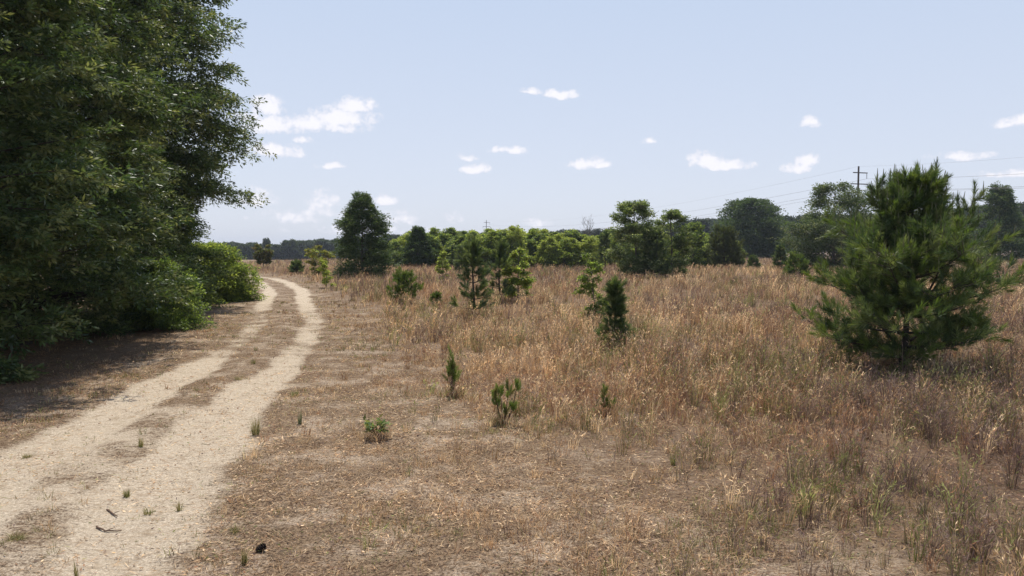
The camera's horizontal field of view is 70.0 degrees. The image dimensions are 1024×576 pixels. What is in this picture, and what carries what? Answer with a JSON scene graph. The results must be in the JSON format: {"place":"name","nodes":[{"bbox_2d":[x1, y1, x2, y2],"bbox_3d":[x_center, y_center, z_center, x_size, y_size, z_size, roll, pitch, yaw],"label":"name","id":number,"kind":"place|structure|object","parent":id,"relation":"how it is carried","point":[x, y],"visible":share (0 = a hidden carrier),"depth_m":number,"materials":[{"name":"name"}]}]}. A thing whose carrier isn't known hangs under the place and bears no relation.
{"place":"outdoors","nodes":[
{"label":"outdoors","id":0,"kind":"place"},
{"bbox_2d":[382,234,394,243],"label":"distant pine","id":1,"kind":"object","parent":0,"point":[392,237],"visible":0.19,"depth_m":368.14,"materials":[{"name":"green plant"}]},
{"bbox_2d":[0,251,1023,575],"bbox_3d":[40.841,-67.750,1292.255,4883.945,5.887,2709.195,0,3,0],"label":"ground","id":2,"kind":"structure","parent":0,"point":[68,513],"depth_m":9.96,"materials":[{"name":"beige sand"}]},
{"bbox_2d":[4,530,29,542],"bbox_3d":[-5.104,2.547,7.500,0.418,0.100,0.360,0,3,0],"label":"grass tuft","id":3,"kind":"object","parent":2,"relation":"on","point":[18,536],"visible":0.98,"depth_m":7.51,"materials":[{"name":"green plant"}]},
{"bbox_2d":[72,558,78,575],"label":"grass tuft","id":4,"kind":"object","parent":2,"relation":"on","point":[75,572],"visible":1,"depth_m":6.74,"materials":[{"name":"plant"}]},
{"bbox_2d":[0,0,169,384],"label":"oak tree","id":5,"kind":"object","parent":2,"relation":"on","point":[23,234],"visible":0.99,"depth_m":16.55,"materials":[{"name":"green plant"}]},
{"bbox_2d":[1,104,209,332],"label":"oak tree","id":6,"kind":"object","parent":2,"relation":"on","point":[159,205],"visible":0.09,"depth_m":28.03,"materials":[{"name":"green plant"}]},
{"bbox_2d":[96,526,121,531],"bbox_3d":[-4.361,2.599,7.870,0.321,0.035,0.081,1,3,11],"label":"stick","id":7,"kind":"object","parent":2,"relation":"on","point":[103,529],"visible":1,"depth_m":7.86,"materials":[{"name":"wood"}]},
{"bbox_2d":[0,0,241,344],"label":"oak tree","id":8,"kind":"object","parent":2,"relation":"on","point":[136,115],"visible":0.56,"depth_m":22.35,"materials":[{"name":"green plant"}]},
{"bbox_2d":[121,489,130,497],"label":"grass tuft","id":9,"kind":"object","parent":2,"relation":"on","point":[126,494],"visible":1,"depth_m":8.90,"materials":[{"name":"green plant"}]},
{"bbox_2d":[137,436,143,447],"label":"grass tuft","id":10,"kind":"object","parent":2,"relation":"on","point":[140,443],"visible":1,"depth_m":10.90,"materials":[{"name":"plant"}]},
{"bbox_2d":[4,0,276,261],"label":"oak tree","id":11,"kind":"object","parent":2,"relation":"on","point":[201,159],"visible":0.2,"depth_m":33.14,"materials":[{"name":"green plant"}]},
{"bbox_2d":[141,506,154,515],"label":"grass tuft","id":12,"kind":"object","parent":2,"relation":"on","point":[147,512],"visible":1,"depth_m":8.30,"materials":[{"name":"plant"}]},
{"bbox_2d":[86,182,236,307],"bbox_3d":[-17.055,-2.008,34.941,7.304,6.769,8.234,-2,4,-29],"label":"shrub","id":13,"kind":"object","parent":2,"relation":"on","point":[189,248],"visible":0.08,"depth_m":35.06,"materials":[{"name":"green plant"}]},
{"bbox_2d":[113,256,217,330],"bbox_3d":[-12.537,0.311,26.550,3.920,2.992,3.836,-1,3,-11],"label":"shrub","id":14,"kind":"object","parent":2,"relation":"on","point":[151,319],"visible":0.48,"depth_m":25.97,"materials":[{"name":"green plant"}]},
{"bbox_2d":[172,501,183,511],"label":"grass tuft","id":15,"kind":"object","parent":2,"relation":"on","point":[178,508],"visible":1,"depth_m":8.41,"materials":[{"name":"green plant"}]},
{"bbox_2d":[184,239,269,303],"bbox_3d":[-16.418,-0.804,39.909,6.169,3.728,6.201,-1,3,-11],"label":"shrub","id":16,"kind":"object","parent":2,"relation":"on","point":[237,287],"visible":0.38,"depth_m":39.59,"materials":[{"name":"green plant"}]},
{"bbox_2d":[227,522,239,533],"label":"grass tuft","id":17,"kind":"object","parent":2,"relation":"on","point":[233,530],"visible":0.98,"depth_m":7.72,"materials":[{"name":"green plant"}]},
{"bbox_2d":[240,548,248,565],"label":"grass tuft","id":18,"kind":"object","parent":2,"relation":"on","point":[244,560],"visible":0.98,"depth_m":6.92,"materials":[{"name":"plant"}]},
{"bbox_2d":[237,243,253,259],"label":"distant tree","id":19,"kind":"object","parent":2,"relation":"on","point":[246,249],"visible":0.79,"depth_m":415.94,"materials":[{"name":"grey plant"}]},
{"bbox_2d":[248,415,261,435],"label":"grass tuft","id":20,"kind":"object","parent":2,"relation":"on","point":[255,431],"visible":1,"depth_m":11.68,"materials":[{"name":"green plant"}]},
{"bbox_2d":[251,243,261,259],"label":"distant tree","id":21,"kind":"object","parent":2,"relation":"on","point":[253,245],"visible":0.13,"depth_m":424.33,"materials":[{"name":"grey plant"}]},
{"bbox_2d":[255,543,266,551],"bbox_3d":[-2.490,2.575,7.255,0.107,0.094,0.095,0,3,0],"label":"pine cone","id":22,"kind":"object","parent":2,"relation":"on","point":[260,547],"visible":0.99,"depth_m":7.24,"materials":[{"name":"brown plant"}]},
{"bbox_2d":[252,243,273,265],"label":"young tree","id":23,"kind":"object","parent":2,"relation":"on","point":[265,255],"visible":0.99,"depth_m":103.30,"materials":[{"name":"green plant"}]},
{"bbox_2d":[262,238,271,249],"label":"distant tree","id":24,"kind":"object","parent":2,"relation":"on","point":[265,241],"visible":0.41,"depth_m":417.99,"materials":[{"name":"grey plant"}]},
{"bbox_2d":[271,244,284,259],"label":"distant tree","id":25,"kind":"object","parent":2,"relation":"on","point":[277,252],"visible":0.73,"depth_m":425.01,"materials":[{"name":"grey plant"}]},
{"bbox_2d":[279,238,302,259],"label":"distant tree","id":26,"kind":"object","parent":2,"relation":"on","point":[292,245],"visible":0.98,"depth_m":420.79,"materials":[{"name":"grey plant"}]},
{"bbox_2d":[287,259,304,272],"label":"bush","id":27,"kind":"object","parent":2,"relation":"on","point":[299,266],"visible":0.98,"depth_m":79.20,"materials":[{"name":"green plant"}]},
{"bbox_2d":[297,410,301,423],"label":"grass tuft","id":28,"kind":"object","parent":2,"relation":"on","point":[299,419],"visible":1,"depth_m":12.30,"materials":[{"name":"plant"}]},
{"bbox_2d":[296,240,305,258],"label":"distant tree","id":29,"kind":"object","parent":2,"relation":"on","point":[301,244],"visible":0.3,"depth_m":434.01,"materials":[{"name":"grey plant"}]},
{"bbox_2d":[301,241,314,259],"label":"distant tree","id":30,"kind":"object","parent":2,"relation":"on","point":[307,245],"visible":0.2,"depth_m":434.28,"materials":[{"name":"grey plant"}]},
{"bbox_2d":[304,244,334,274],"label":"young tree","id":31,"kind":"object","parent":2,"relation":"on","point":[311,253],"visible":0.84,"depth_m":74.50,"materials":[{"name":"green plant"}]},
{"bbox_2d":[312,239,331,258],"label":"distant tree","id":32,"kind":"object","parent":2,"relation":"on","point":[323,243],"visible":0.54,"depth_m":414.90,"materials":[{"name":"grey plant"}]},
{"bbox_2d":[316,259,336,286],"bbox_3d":[-13.387,-1.059,52.392,1.475,2.125,1.328,3,4,42],"label":"sapling","id":33,"kind":"object","parent":2,"relation":"on","point":[324,281],"visible":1,"depth_m":52.08,"materials":[{"name":"green plant"}]},
{"bbox_2d":[322,242,340,258],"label":"distant tree","id":34,"kind":"object","parent":2,"relation":"on","point":[332,246],"visible":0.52,"depth_m":416.88,"materials":[{"name":"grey plant"}]},
{"bbox_2d":[329,190,401,278],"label":"oak tree","id":35,"kind":"object","parent":2,"relation":"on","point":[360,208],"visible":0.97,"depth_m":68.55,"materials":[{"name":"green plant"}]},
{"bbox_2d":[363,414,391,436],"bbox_3d":[-2.102,2.176,11.443,0.504,0.375,0.516,0,3,0],"label":"leafy weed","id":36,"kind":"object","parent":2,"relation":"on","point":[369,424],"visible":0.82,"depth_m":11.41,"materials":[{"name":"green plant"}]},
{"bbox_2d":[384,240,405,264],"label":"young tree","id":37,"kind":"object","parent":2,"relation":"on","point":[397,246],"visible":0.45,"depth_m":108.37,"materials":[{"name":"green plant"}]},
{"bbox_2d":[385,267,423,299],"bbox_3d":[-5.780,-0.219,38.634,2.049,2.034,1.978,-2,4,-32],"label":"pine tree","id":38,"kind":"object","parent":2,"relation":"on","point":[399,278],"visible":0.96,"depth_m":38.50,"materials":[{"name":"green plant"}]},
{"bbox_2d":[397,229,411,246],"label":"young tree","id":39,"kind":"object","parent":2,"relation":"on","point":[406,236],"visible":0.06,"depth_m":113.10,"materials":[{"name":"green plant"}]},
{"bbox_2d":[397,225,439,266],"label":"oak tree","id":40,"kind":"object","parent":2,"relation":"on","point":[417,248],"visible":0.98,"depth_m":105.11,"materials":[{"name":"green plant"}]},
{"bbox_2d":[427,235,443,265],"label":"young tree","id":41,"kind":"object","parent":2,"relation":"on","point":[433,241],"visible":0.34,"depth_m":110.86,"materials":[{"name":"green plant"}]},
{"bbox_2d":[428,291,442,303],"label":"pine seedling","id":42,"kind":"object","parent":2,"relation":"on","point":[433,296],"visible":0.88,"depth_m":37.04,"materials":[{"name":"green plant"}]},
{"bbox_2d":[427,226,443,236],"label":"young tree","id":43,"kind":"object","parent":2,"relation":"on","point":[435,232],"visible":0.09,"depth_m":121.45,"materials":[{"name":"green plant"}]},
{"bbox_2d":[431,246,447,265],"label":"young tree","id":44,"kind":"object","parent":2,"relation":"on","point":[441,250],"visible":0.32,"depth_m":111.14,"materials":[{"name":"green plant"}]},
{"bbox_2d":[435,251,450,278],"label":"sapling","id":45,"kind":"object","parent":2,"relation":"on","point":[442,255],"visible":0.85,"depth_m":66.78,"materials":[{"name":"green plant"}]},
{"bbox_2d":[436,233,452,249],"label":"young tree","id":46,"kind":"object","parent":2,"relation":"on","point":[446,237],"visible":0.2,"depth_m":114.14,"materials":[{"name":"green plant"}]},
{"bbox_2d":[437,239,452,264],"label":"young tree","id":47,"kind":"object","parent":2,"relation":"on","point":[448,244],"visible":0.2,"depth_m":110.06,"materials":[{"name":"green plant"}]},
{"bbox_2d":[442,227,459,236],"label":"young tree","id":48,"kind":"object","parent":2,"relation":"on","point":[452,231],"visible":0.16,"depth_m":122.42,"materials":[{"name":"green plant"}]},
{"bbox_2d":[442,344,462,390],"bbox_3d":[-1.175,1.626,14.589,0.434,1.072,0.372,-2,4,-31],"label":"pine seedling","id":49,"kind":"object","parent":2,"relation":"on","point":[452,367],"visible":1,"depth_m":14.57,"materials":[{"name":"green plant"}]},
{"bbox_2d":[445,234,470,265],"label":"young tree","id":50,"kind":"object","parent":2,"relation":"on","point":[454,240],"visible":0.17,"depth_m":108.09,"materials":[{"name":"green plant"}]},
{"bbox_2d":[447,236,470,264],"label":"young tree","id":51,"kind":"object","parent":2,"relation":"on","point":[461,239],"visible":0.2,"depth_m":107.18,"materials":[{"name":"green plant"}]},
{"bbox_2d":[453,242,469,270],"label":"pine tree","id":52,"kind":"object","parent":2,"relation":"on","point":[457,255],"visible":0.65,"depth_m":81.80,"materials":[{"name":"green plant"}]},
{"bbox_2d":[454,230,479,258],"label":"young tree","id":53,"kind":"object","parent":2,"relation":"on","point":[471,233],"visible":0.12,"depth_m":106.29,"materials":[{"name":"green plant"}]},
{"bbox_2d":[447,234,496,309],"bbox_3d":[-1.717,-0.604,31.115,2.162,3.673,1.718,0,3,0],"label":"pine tree","id":54,"kind":"object","parent":2,"relation":"on","point":[473,250],"visible":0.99,"depth_m":30.93,"materials":[{"name":"green plant"}]},
{"bbox_2d":[468,236,494,267],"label":"young tree","id":55,"kind":"object","parent":2,"relation":"on","point":[485,247],"visible":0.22,"depth_m":98.58,"materials":[{"name":"green plant"}]},
{"bbox_2d":[471,230,498,266],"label":"young tree","id":56,"kind":"object","parent":2,"relation":"on","point":[492,236],"visible":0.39,"depth_m":98.24,"materials":[{"name":"green plant"}]},
{"bbox_2d":[481,227,492,236],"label":"young tree","id":57,"kind":"object","parent":2,"relation":"on","point":[486,230],"visible":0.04,"depth_m":115.01,"materials":[{"name":"green plant"}]},
{"bbox_2d":[478,234,516,298],"bbox_3d":[-0.749,-1.062,38.508,2.214,3.709,2.090,0,3,0],"label":"pine tree","id":58,"kind":"object","parent":2,"relation":"on","point":[501,248],"visible":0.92,"depth_m":38.30,"materials":[{"name":"green plant"}]},
{"bbox_2d":[485,231,515,264],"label":"young tree","id":59,"kind":"object","parent":2,"relation":"on","point":[504,237],"visible":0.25,"depth_m":98.81,"materials":[{"name":"green plant"}]},
{"bbox_2d":[490,377,521,422],"bbox_3d":[-0.108,1.889,12.262,0.574,0.844,0.377,0,3,8],"label":"pine seedling","id":60,"kind":"object","parent":2,"relation":"on","point":[495,399],"visible":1,"depth_m":12.28,"materials":[{"name":"green plant"}]},
{"bbox_2d":[502,225,530,264],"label":"young tree","id":61,"kind":"object","parent":2,"relation":"on","point":[516,234],"visible":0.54,"depth_m":98.46,"materials":[{"name":"green plant"}]},
{"bbox_2d":[506,241,532,267],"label":"young tree","id":62,"kind":"object","parent":2,"relation":"on","point":[513,250],"visible":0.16,"depth_m":98.16,"materials":[{"name":"green plant"}]},
{"bbox_2d":[501,247,537,298],"bbox_3d":[0.398,-0.743,39.161,2.030,3.000,2.128,-1,4,-23],"label":"sweetgum sapling","id":63,"kind":"object","parent":2,"relation":"on","point":[523,283],"visible":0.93,"depth_m":39.00,"materials":[{"name":"green plant"}]},
{"bbox_2d":[523,239,539,266],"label":"young tree","id":64,"kind":"object","parent":2,"relation":"on","point":[531,245],"visible":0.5,"depth_m":100.03,"materials":[{"name":"green plant"}]},
{"bbox_2d":[524,227,538,239],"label":"young tree","id":65,"kind":"object","parent":2,"relation":"on","point":[532,232],"visible":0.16,"depth_m":106.19,"materials":[{"name":"green plant"}]},
{"bbox_2d":[530,233,552,264],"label":"young tree","id":66,"kind":"object","parent":2,"relation":"on","point":[539,237],"visible":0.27,"depth_m":101.98,"materials":[{"name":"green plant"}]},
{"bbox_2d":[536,228,550,234],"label":"young tree","id":67,"kind":"object","parent":2,"relation":"on","point":[543,231],"visible":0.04,"depth_m":113.37,"materials":[{"name":"green plant"}]},
{"bbox_2d":[531,236,564,268],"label":"young tree","id":68,"kind":"object","parent":2,"relation":"on","point":[544,246],"visible":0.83,"depth_m":98.42,"materials":[{"name":"green plant"}]},
{"bbox_2d":[547,231,559,239],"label":"young tree","id":69,"kind":"object","parent":2,"relation":"on","point":[553,234],"visible":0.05,"depth_m":114.29,"materials":[{"name":"green plant"}]},
{"bbox_2d":[552,232,572,262],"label":"young tree","id":70,"kind":"object","parent":2,"relation":"on","point":[558,237],"visible":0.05,"depth_m":105.12,"materials":[{"name":"green plant"}]},
{"bbox_2d":[550,238,575,268],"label":"young tree","id":71,"kind":"object","parent":2,"relation":"on","point":[566,242],"visible":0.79,"depth_m":98.33,"materials":[{"name":"green plant"}]},
{"bbox_2d":[560,229,583,241],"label":"young tree","id":72,"kind":"object","parent":2,"relation":"on","point":[576,234],"visible":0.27,"depth_m":106.20,"materials":[{"name":"green plant"}]},
{"bbox_2d":[557,237,588,268],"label":"young tree","id":73,"kind":"object","parent":2,"relation":"on","point":[577,257],"visible":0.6,"depth_m":98.95,"materials":[{"name":"green plant"}]},
{"bbox_2d":[579,215,593,234],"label":"bare tree","id":74,"kind":"object","parent":2,"relation":"on","point":[587,231],"visible":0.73,"depth_m":125.55,"materials":[{"name":"grey plant"}]},
{"bbox_2d":[571,252,610,322],"bbox_3d":[3.043,0.069,26.750,1.452,2.825,1.429,-1,4,-23],"label":"sweetgum sapling","id":75,"kind":"object","parent":2,"relation":"on","point":[588,286],"visible":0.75,"depth_m":26.73,"materials":[{"name":"green plant"}]},
{"bbox_2d":[577,235,607,266],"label":"young tree","id":76,"kind":"object","parent":2,"relation":"on","point":[587,245],"visible":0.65,"depth_m":99.12,"materials":[{"name":"green plant"}]},
{"bbox_2d":[588,228,602,236],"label":"distant pine","id":77,"kind":"object","parent":2,"relation":"on","point":[596,231],"visible":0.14,"depth_m":364.17,"materials":[{"name":"green plant"}]},
{"bbox_2d":[596,230,613,269],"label":"pine tree","id":78,"kind":"object","parent":2,"relation":"on","point":[605,241],"visible":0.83,"depth_m":88.49,"materials":[{"name":"green plant"}]},
{"bbox_2d":[600,383,615,412],"bbox_3d":[1.698,1.962,12.972,0.362,0.620,0.241,2,4,31],"label":"pine seedling","id":79,"kind":"object","parent":2,"relation":"on","point":[603,394],"visible":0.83,"depth_m":12.96,"materials":[{"name":"green plant"}]},
{"bbox_2d":[588,273,640,346],"bbox_3d":[2.960,0.812,20.884,1.574,2.550,1.466,1,3,16],"label":"pine tree","id":80,"kind":"object","parent":2,"relation":"on","point":[616,300],"visible":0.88,"depth_m":20.73,"materials":[{"name":"green plant"}]},
{"bbox_2d":[606,234,623,264],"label":"young tree","id":81,"kind":"object","parent":2,"relation":"on","point":[612,242],"visible":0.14,"depth_m":115.48,"materials":[{"name":"green plant"}]},
{"bbox_2d":[611,240,631,263],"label":"young tree","id":82,"kind":"object","parent":2,"relation":"on","point":[621,244],"visible":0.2,"depth_m":114.97,"materials":[{"name":"green plant"}]},
{"bbox_2d":[601,199,668,275],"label":"sweetgum tree","id":83,"kind":"object","parent":2,"relation":"on","point":[642,208],"visible":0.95,"depth_m":68.72,"materials":[{"name":"green plant"}]},
{"bbox_2d":[630,234,649,263],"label":"young tree","id":84,"kind":"object","parent":2,"relation":"on","point":[637,248],"visible":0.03,"depth_m":114.45,"materials":[{"name":"green plant"}]},
{"bbox_2d":[632,225,674,276],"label":"pine tree","id":85,"kind":"object","parent":2,"relation":"on","point":[661,254],"visible":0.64,"depth_m":68.77,"materials":[{"name":"green plant"}]},
{"bbox_2d":[670,448,676,464],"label":"grass tuft","id":86,"kind":"object","parent":2,"relation":"on","point":[673,460],"visible":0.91,"depth_m":10.06,"materials":[{"name":"green plant"}]},
{"bbox_2d":[653,208,699,275],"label":"sweetgum tree","id":87,"kind":"object","parent":2,"relation":"on","point":[679,245],"visible":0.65,"depth_m":71.18,"materials":[{"name":"green plant"}]},
{"bbox_2d":[676,219,692,233],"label":"distant pine","id":88,"kind":"object","parent":2,"relation":"on","point":[686,222],"visible":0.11,"depth_m":359.69,"materials":[{"name":"green plant"}]},
{"bbox_2d":[673,221,710,267],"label":"young tree","id":89,"kind":"object","parent":2,"relation":"on","point":[698,228],"visible":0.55,"depth_m":98.56,"materials":[{"name":"green plant"}]},
{"bbox_2d":[693,217,710,236],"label":"distant pine","id":90,"kind":"object","parent":2,"relation":"on","point":[704,221],"visible":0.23,"depth_m":353.26,"materials":[{"name":"green plant"}]},
{"bbox_2d":[695,243,711,262],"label":"young tree","id":91,"kind":"object","parent":2,"relation":"on","point":[705,247],"visible":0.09,"depth_m":112.16,"materials":[{"name":"green plant"}]},
{"bbox_2d":[703,224,747,267],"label":"pine tree","id":92,"kind":"object","parent":2,"relation":"on","point":[730,246],"visible":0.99,"depth_m":96.50,"materials":[{"name":"green plant"}]},
{"bbox_2d":[747,254,760,267],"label":"pine tree","id":93,"kind":"object","parent":2,"relation":"on","point":[752,259],"visible":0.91,"depth_m":90.95,"materials":[{"name":"green plant"}]},
{"bbox_2d":[709,196,800,258],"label":"oak tree","id":94,"kind":"object","parent":2,"relation":"on","point":[756,227],"visible":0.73,"depth_m":187.60,"materials":[{"name":"green plant"}]},
{"bbox_2d":[770,242,786,269],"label":"pine tree","id":95,"kind":"object","parent":2,"relation":"on","point":[779,253],"visible":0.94,"depth_m":88.81,"materials":[{"name":"green plant"}]},
{"bbox_2d":[783,215,794,250],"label":"distant pine","id":96,"kind":"object","parent":2,"relation":"on","point":[789,217],"visible":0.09,"depth_m":338.76,"materials":[{"name":"green plant"}]},
{"bbox_2d":[782,250,812,275],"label":"pine tree","id":97,"kind":"object","parent":2,"relation":"on","point":[802,262],"visible":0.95,"depth_m":70.69,"materials":[{"name":"green plant"}]},
{"bbox_2d":[770,179,878,269],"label":"sweetgum tree","id":98,"kind":"object","parent":2,"relation":"on","point":[811,226],"visible":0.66,"depth_m":92.85,"materials":[{"name":"green plant"}]},
{"bbox_2d":[850,166,868,209],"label":"power pole","id":99,"kind":"object","parent":2,"relation":"on","point":[858,183],"visible":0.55,"depth_m":153.83,"materials":[{"name":"brown wood"}]},
{"bbox_2d":[788,156,1023,371],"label":"pine tree","id":100,"kind":"object","parent":2,"relation":"on","point":[888,286],"visible":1,"depth_m":17.11,"materials":[{"name":"green plant"}]},
{"bbox_2d":[858,189,957,260],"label":"sweetgum tree","id":101,"kind":"object","parent":2,"relation":"on","point":[902,222],"depth_m":98.49,"materials":[{"name":"green plant"}]},
{"bbox_2d":[968,208,1002,246],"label":"distant pine","id":102,"kind":"object","parent":2,"relation":"on","point":[979,210],"visible":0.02,"depth_m":275.24,"materials":[{"name":"green plant"}]},
{"bbox_2d":[974,205,1006,249],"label":"distant pine","id":103,"kind":"object","parent":2,"relation":"on","point":[981,225],"visible":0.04,"depth_m":271.21,"materials":[{"name":"green plant"}]},
{"bbox_2d":[968,180,1023,261],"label":"oak tree","id":104,"kind":"object","parent":2,"relation":"on","point":[1003,199],"visible":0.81,"depth_m":144.00,"materials":[{"name":"green plant"}]},
{"bbox_2d":[1017,203,1023,246],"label":"distant pine","id":105,"kind":"object","parent":2,"relation":"on","point":[1021,209],"visible":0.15,"depth_m":260.51,"materials":[{"name":"green plant"}]},
{"bbox_2d":[0,257,1023,575],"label":"dry grass","id":106,"kind":"structure","parent":0,"point":[904,401],"depth_m":12.86,"materials":[{"name":"beige plant"}]},
{"bbox_2d":[150,0,1023,244],"label":"sky","id":107,"kind":"structure","parent":0,"point":[462,115],"materials":[{"name":"blue"}]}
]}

